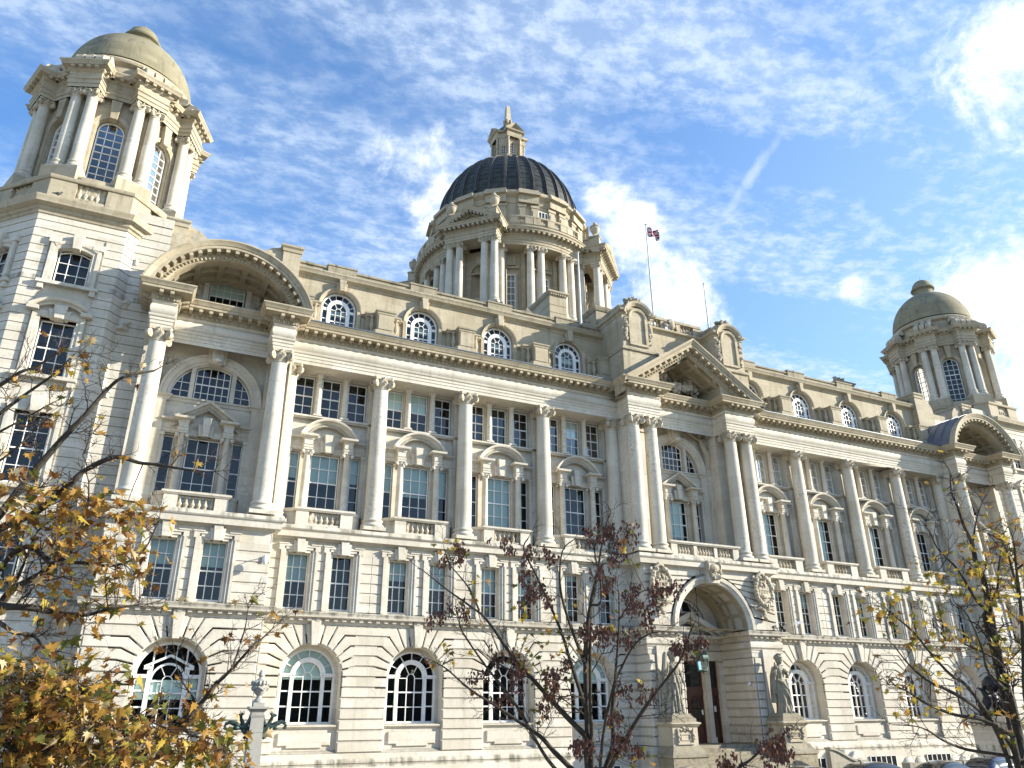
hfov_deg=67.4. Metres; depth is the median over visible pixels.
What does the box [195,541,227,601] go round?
sash window
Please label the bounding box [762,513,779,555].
venetian window
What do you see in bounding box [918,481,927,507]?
sash window
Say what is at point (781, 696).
statue
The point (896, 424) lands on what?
arched dormer window
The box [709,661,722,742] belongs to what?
entrance door
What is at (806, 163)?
sky
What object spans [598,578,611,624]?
sash window
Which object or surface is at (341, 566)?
sash window
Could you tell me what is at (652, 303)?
flagpole
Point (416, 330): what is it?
arched dormer window
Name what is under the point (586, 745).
maple tree
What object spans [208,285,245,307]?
segmental window
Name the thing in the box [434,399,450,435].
sash window
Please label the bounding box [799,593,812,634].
sash window
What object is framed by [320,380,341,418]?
sash window
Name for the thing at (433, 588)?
sash window
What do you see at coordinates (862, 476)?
sash window
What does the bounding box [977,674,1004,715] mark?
bronze lamp
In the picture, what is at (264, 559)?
security camera
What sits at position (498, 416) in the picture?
sash window
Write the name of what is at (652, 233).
flag
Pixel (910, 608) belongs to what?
sash window
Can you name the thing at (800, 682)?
arched window
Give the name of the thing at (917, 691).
arched window
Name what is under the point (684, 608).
porch window
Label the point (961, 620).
sash window
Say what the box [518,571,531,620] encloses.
sash window
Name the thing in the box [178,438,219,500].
venetian window
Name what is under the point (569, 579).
sash window
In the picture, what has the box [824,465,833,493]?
sash window
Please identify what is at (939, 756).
basement window
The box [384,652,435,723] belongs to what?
arched window
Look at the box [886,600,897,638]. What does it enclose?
sash window
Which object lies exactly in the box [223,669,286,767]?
obelisk lamp post
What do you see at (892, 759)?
basement window
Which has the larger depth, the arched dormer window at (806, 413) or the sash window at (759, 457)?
the arched dormer window at (806, 413)
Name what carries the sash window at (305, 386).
in the port office building
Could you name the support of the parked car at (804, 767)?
on the road
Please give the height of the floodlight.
0.368 m
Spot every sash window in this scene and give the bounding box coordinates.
[141,537,176,599]
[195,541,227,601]
[282,553,308,609]
[294,376,314,414]
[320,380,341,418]
[328,557,351,611]
[347,384,366,422]
[386,391,402,428]
[387,561,406,614]
[410,395,426,431]
[428,564,445,616]
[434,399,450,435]
[472,405,483,440]
[481,568,495,618]
[492,409,505,443]
[514,412,526,447]
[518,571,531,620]
[549,418,557,451]
[565,575,578,622]
[566,421,578,454]
[586,425,598,457]
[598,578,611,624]
[755,453,766,483]
[771,456,781,485]
[774,591,786,631]
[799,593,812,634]
[809,463,819,491]
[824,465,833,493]
[832,596,844,635]
[855,597,867,637]
[859,471,868,498]
[872,473,882,500]
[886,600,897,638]
[905,479,914,505]
[907,601,918,634]
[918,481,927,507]
[936,604,946,641]
[956,605,966,642]
[1006,606,1016,641]
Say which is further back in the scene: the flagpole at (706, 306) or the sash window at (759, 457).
the flagpole at (706, 306)
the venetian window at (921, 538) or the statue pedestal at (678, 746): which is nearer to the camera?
the statue pedestal at (678, 746)
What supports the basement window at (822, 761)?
in the port office building
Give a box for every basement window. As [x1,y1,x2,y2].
[583,765,620,767]
[818,758,827,767]
[870,755,897,765]
[926,753,950,760]
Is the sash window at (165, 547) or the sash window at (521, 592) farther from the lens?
the sash window at (521, 592)
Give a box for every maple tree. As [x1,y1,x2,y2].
[0,324,238,661]
[0,577,302,767]
[404,492,809,767]
[846,450,1023,767]
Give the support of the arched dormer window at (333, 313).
in the port office building
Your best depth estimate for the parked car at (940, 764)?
36.33 m
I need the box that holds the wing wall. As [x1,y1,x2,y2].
[824,747,867,767]
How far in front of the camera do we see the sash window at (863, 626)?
49.56 m
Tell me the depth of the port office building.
40.84 m
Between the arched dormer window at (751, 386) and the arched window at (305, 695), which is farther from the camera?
the arched dormer window at (751, 386)
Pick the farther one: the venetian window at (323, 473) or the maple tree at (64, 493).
the venetian window at (323, 473)
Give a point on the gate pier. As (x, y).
(985, 738)
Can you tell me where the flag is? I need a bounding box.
[647,227,658,240]
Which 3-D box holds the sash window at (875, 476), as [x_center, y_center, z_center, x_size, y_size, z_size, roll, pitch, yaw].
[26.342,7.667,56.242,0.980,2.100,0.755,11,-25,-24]
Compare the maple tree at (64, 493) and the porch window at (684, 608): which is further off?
the porch window at (684, 608)
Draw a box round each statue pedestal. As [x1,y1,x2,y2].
[655,715,709,767]
[765,715,818,766]
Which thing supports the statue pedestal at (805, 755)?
on the ground
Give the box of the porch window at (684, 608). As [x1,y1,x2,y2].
[679,600,701,625]
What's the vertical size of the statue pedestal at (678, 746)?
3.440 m
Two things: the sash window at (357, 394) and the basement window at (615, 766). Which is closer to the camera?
the basement window at (615, 766)
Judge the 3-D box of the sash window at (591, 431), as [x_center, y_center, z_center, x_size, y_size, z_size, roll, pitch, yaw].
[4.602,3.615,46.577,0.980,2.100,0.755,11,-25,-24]
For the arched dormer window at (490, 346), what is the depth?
46.11 m
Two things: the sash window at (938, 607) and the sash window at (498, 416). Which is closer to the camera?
the sash window at (498, 416)
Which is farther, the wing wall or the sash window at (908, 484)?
the sash window at (908, 484)
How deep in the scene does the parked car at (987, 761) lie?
37.53 m
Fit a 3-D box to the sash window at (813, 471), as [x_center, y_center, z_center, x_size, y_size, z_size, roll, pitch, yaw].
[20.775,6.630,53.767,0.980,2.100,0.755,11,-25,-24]
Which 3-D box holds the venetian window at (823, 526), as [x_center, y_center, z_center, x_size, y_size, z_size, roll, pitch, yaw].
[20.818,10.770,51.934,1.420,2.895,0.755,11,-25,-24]
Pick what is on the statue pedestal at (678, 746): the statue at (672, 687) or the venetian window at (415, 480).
the statue at (672, 687)
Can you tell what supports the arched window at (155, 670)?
in the port office building
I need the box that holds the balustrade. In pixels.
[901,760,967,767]
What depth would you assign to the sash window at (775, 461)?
52.24 m
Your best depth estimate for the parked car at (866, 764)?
34.69 m
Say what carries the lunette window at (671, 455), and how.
in the port office building
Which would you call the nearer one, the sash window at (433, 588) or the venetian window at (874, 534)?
the sash window at (433, 588)
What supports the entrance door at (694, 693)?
in the port office building
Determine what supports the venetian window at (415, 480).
in the port office building
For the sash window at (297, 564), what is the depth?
35.36 m
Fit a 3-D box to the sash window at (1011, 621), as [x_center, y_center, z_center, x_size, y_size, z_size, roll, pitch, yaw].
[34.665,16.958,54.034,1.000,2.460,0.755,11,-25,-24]
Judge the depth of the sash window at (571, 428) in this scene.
46.09 m
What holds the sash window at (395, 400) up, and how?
in the port office building
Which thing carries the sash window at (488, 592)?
in the port office building
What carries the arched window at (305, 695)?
in the port office building
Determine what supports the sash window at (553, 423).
in the port office building
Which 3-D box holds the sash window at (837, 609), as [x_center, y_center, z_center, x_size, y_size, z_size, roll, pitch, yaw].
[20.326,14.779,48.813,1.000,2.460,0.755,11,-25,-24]
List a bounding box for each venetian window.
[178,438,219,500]
[306,455,338,509]
[401,467,428,518]
[488,478,509,527]
[565,488,585,534]
[669,501,688,548]
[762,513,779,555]
[817,520,833,560]
[869,527,884,565]
[916,533,931,570]
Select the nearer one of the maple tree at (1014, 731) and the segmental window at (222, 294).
the maple tree at (1014, 731)
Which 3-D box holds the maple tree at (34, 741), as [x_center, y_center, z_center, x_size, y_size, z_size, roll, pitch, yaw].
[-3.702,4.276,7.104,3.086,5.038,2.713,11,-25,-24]
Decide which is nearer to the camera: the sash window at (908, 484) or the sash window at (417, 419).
the sash window at (417, 419)
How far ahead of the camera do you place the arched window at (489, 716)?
38.26 m
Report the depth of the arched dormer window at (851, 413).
57.78 m
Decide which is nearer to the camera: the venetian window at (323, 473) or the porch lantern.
the venetian window at (323, 473)
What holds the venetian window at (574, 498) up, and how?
in the port office building
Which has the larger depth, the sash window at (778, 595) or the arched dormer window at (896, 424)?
the arched dormer window at (896, 424)
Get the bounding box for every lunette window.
[192,368,231,402]
[661,444,681,470]
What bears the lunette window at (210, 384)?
in the port office building
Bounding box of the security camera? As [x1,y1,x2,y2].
[262,555,267,564]
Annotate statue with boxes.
[659,650,690,714]
[770,653,798,714]
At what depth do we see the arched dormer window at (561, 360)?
48.05 m
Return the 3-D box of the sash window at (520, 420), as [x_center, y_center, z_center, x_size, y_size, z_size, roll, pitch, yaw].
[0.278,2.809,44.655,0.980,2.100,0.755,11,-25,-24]
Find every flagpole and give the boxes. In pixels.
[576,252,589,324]
[644,224,654,322]
[702,283,709,327]
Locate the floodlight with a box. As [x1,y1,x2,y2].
[772,624,787,630]
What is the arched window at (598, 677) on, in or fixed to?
in the port office building
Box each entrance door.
[682,661,707,742]
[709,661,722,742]
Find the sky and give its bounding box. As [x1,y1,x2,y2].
[0,0,1023,636]
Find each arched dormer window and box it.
[320,294,355,327]
[406,312,436,343]
[484,328,511,358]
[555,343,580,372]
[749,384,757,395]
[792,393,810,418]
[840,404,857,428]
[886,414,902,437]
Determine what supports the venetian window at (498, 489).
in the port office building
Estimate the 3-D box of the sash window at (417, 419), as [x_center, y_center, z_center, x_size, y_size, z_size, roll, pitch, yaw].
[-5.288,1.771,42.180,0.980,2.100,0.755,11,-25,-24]
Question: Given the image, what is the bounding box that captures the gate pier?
[966,716,1023,755]
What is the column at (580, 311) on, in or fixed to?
on the port office building
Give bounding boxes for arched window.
[127,642,201,725]
[276,649,335,724]
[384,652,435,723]
[483,654,526,722]
[570,657,607,721]
[788,663,818,718]
[848,665,876,718]
[903,666,929,717]
[954,668,978,715]
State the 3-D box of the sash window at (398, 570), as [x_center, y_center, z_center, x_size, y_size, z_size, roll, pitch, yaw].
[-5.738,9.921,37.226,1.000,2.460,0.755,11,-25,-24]
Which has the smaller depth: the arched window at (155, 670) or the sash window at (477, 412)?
the arched window at (155, 670)
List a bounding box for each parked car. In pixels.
[787,766,821,767]
[843,759,900,767]
[915,760,969,767]
[964,754,1014,767]
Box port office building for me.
[0,26,1023,767]
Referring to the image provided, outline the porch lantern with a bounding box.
[695,587,708,673]
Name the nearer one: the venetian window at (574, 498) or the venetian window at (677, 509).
the venetian window at (574, 498)
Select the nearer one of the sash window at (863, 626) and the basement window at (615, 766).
the basement window at (615, 766)
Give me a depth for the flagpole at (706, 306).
59.38 m

